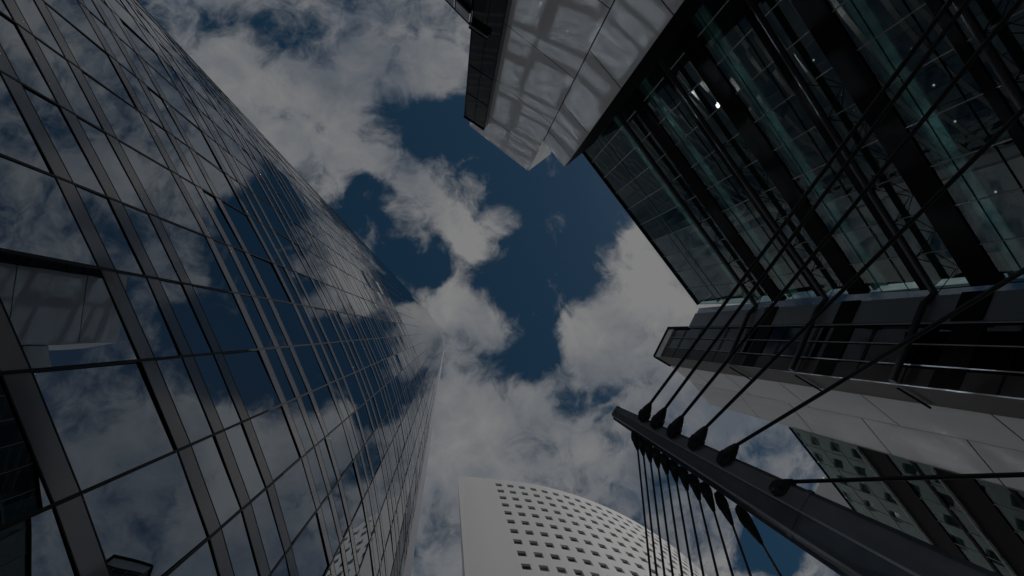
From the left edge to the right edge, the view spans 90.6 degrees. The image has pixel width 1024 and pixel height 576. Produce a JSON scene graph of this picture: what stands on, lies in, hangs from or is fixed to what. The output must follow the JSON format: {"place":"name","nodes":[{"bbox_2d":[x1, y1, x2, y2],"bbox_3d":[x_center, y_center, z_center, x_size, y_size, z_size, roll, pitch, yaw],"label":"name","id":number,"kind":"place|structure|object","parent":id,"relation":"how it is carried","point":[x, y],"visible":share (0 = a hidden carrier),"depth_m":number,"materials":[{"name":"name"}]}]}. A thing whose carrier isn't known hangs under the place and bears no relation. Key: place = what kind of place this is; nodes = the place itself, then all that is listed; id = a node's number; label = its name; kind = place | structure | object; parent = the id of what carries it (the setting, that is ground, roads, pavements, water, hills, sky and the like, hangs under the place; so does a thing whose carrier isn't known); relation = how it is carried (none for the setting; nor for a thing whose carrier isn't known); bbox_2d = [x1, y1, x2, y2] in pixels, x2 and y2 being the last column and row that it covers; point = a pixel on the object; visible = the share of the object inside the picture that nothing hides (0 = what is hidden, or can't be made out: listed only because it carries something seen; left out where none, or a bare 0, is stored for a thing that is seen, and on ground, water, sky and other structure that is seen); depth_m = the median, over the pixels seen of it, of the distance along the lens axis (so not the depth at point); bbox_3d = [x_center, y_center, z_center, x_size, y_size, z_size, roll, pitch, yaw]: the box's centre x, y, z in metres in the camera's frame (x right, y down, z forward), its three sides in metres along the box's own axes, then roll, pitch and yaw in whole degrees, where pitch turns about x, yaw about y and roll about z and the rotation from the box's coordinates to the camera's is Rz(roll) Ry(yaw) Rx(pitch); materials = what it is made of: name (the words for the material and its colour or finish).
{"place":"outdoors","nodes":[
{"label":"outdoors","id":0,"kind":"place"},
{"bbox_2d":[0,0,443,575],"bbox_3d":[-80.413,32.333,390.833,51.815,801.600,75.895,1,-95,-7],"label":"glass tower","id":1,"kind":"structure","parent":0,"point":[220,346],"depth_m":23.82,"materials":[{"name":"glass"}]},
{"bbox_2d":[445,0,472,23],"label":"terrace block","id":2,"kind":"structure","parent":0,"point":[463,9],"depth_m":51.95,"materials":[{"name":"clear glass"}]},
{"bbox_2d":[138,0,1023,575],"label":"sky","id":3,"kind":"structure","parent":0,"point":[551,309],"materials":[{"name":"blue"}]},
{"bbox_2d":[458,476,706,575],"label":"white office block","id":4,"kind":"structure","parent":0,"point":[511,528],"depth_m":119.94,"materials":[{"name":"grey concrete"}]},
{"bbox_2d":[496,485,670,572],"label":"far windows","id":5,"kind":"structure","parent":4,"relation":"in","point":[496,485],"depth_m":140.15,"materials":[{"name":"grey glass"}]},
{"bbox_2d":[582,0,1023,418],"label":"glass office building","id":6,"kind":"structure","parent":0,"point":[709,152],"depth_m":41.37,"materials":[{"name":"black glass"}]},
{"label":"ground","id":7,"kind":"structure","parent":0,"visible":0},
{"bbox_2d":[464,0,705,170],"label":"stone slab tower","id":8,"kind":"structure","parent":7,"relation":"on","point":[561,80],"depth_m":52.13,"materials":[{"name":"pale stone cladding"},{"name":"dark glass"},{"name":"dark metal"}]},
{"bbox_2d":[611,406,1001,575],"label":"cable mast","id":9,"kind":"object","parent":7,"relation":"on","point":[840,539],"visible":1,"depth_m":13.53,"materials":[{"name":"metal"}]},
{"bbox_2d":[631,431,651,575],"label":"hanger cable","id":10,"kind":"object","parent":9,"relation":"attached to","point":[634,436],"visible":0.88,"depth_m":17.75,"materials":[{"name":"black metal"}]},
{"bbox_2d":[637,436,657,575],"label":"hanger cable","id":11,"kind":"object","parent":9,"relation":"hanging from","point":[640,441],"visible":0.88,"depth_m":17.52,"materials":[{"name":"black metal"}]},
{"bbox_2d":[644,441,665,575],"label":"hanger cable","id":12,"kind":"object","parent":9,"relation":"hanging from","point":[648,448],"visible":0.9,"depth_m":17.40,"materials":[{"name":"black metal"}]},
{"bbox_2d":[651,447,673,575],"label":"hanger cable","id":13,"kind":"object","parent":9,"relation":"hanging from","point":[655,453],"visible":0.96,"depth_m":17.09,"materials":[{"name":"black metal"}]},
{"bbox_2d":[660,453,682,575],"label":"hanger cable","id":14,"kind":"object","parent":9,"relation":"hanging from","point":[664,460],"visible":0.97,"depth_m":16.89,"materials":[{"name":"black metal"}]},
{"bbox_2d":[669,459,693,575],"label":"hanger cable","id":15,"kind":"object","parent":9,"relation":"hanging from","point":[673,466],"visible":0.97,"depth_m":16.72,"materials":[{"name":"black metal"}]},
{"bbox_2d":[678,466,704,575],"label":"hanger cable","id":16,"kind":"object","parent":9,"relation":"hanging from","point":[683,473],"visible":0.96,"depth_m":16.71,"materials":[{"name":"black metal"}]},
{"bbox_2d":[688,473,718,575],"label":"hanger cable","id":17,"kind":"object","parent":9,"relation":"hanging from","point":[694,482],"visible":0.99,"depth_m":16.55,"materials":[{"name":"black metal"}]},
{"bbox_2d":[700,481,733,575],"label":"hanger cable","id":18,"kind":"object","parent":9,"relation":"hanging from","point":[706,492],"visible":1,"depth_m":16.18,"materials":[{"name":"black metal"}]},
{"bbox_2d":[714,491,751,575],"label":"hanger cable","id":19,"kind":"object","parent":9,"relation":"hanging from","point":[721,501],"visible":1,"depth_m":15.74,"materials":[{"name":"black metal"}]},
{"bbox_2d":[735,505,781,575],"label":"hanger cable","id":20,"kind":"object","parent":9,"relation":"hanging from","point":[746,520],"visible":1,"depth_m":15.12,"materials":[{"name":"black metal"}]},
{"bbox_2d":[638,0,953,420],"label":"stay cable","id":21,"kind":"object","parent":9,"relation":"attached to","point":[644,412],"visible":0.98,"depth_m":13.61,"materials":[{"name":"black metal"}]},
{"bbox_2d":[650,0,971,428],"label":"stay cable","id":22,"kind":"object","parent":9,"relation":"attached to","point":[658,417],"visible":0.98,"depth_m":13.39,"materials":[{"name":"black metal"}]},
{"bbox_2d":[666,0,1023,437],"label":"stay cable","id":23,"kind":"object","parent":9,"relation":"attached to","point":[675,426],"visible":0.98,"depth_m":13.07,"materials":[{"name":"black metal"}]},
{"bbox_2d":[687,105,1023,449],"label":"stay cable","id":24,"kind":"object","parent":9,"relation":"attached to","point":[697,438],"visible":0.91,"depth_m":13.00,"materials":[{"name":"black metal"}]},
{"bbox_2d":[716,267,1023,465],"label":"stay cable","id":25,"kind":"object","parent":9,"relation":"attached to","point":[726,455],"visible":0.96,"depth_m":12.76,"materials":[{"name":"black metal"}]},
{"bbox_2d":[769,472,1023,495],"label":"stay cable","id":26,"kind":"object","parent":9,"relation":"attached to","point":[779,487],"visible":0.84,"depth_m":12.78,"materials":[{"name":"black metal"}]},
{"bbox_2d":[671,366,1023,490],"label":"folded stone wall","id":27,"kind":"structure","parent":7,"relation":"on","point":[960,441],"depth_m":45.31,"materials":[{"name":"grey stone"}]},
{"bbox_2d":[815,476,970,558],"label":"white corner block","id":28,"kind":"structure","parent":7,"relation":"on","point":[829,491],"depth_m":86.31,"materials":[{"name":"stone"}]},
{"bbox_2d":[788,426,1023,575],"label":"glass wing","id":29,"kind":"structure","parent":7,"relation":"on","point":[979,522],"depth_m":49.78,"materials":[{"name":"glass"}]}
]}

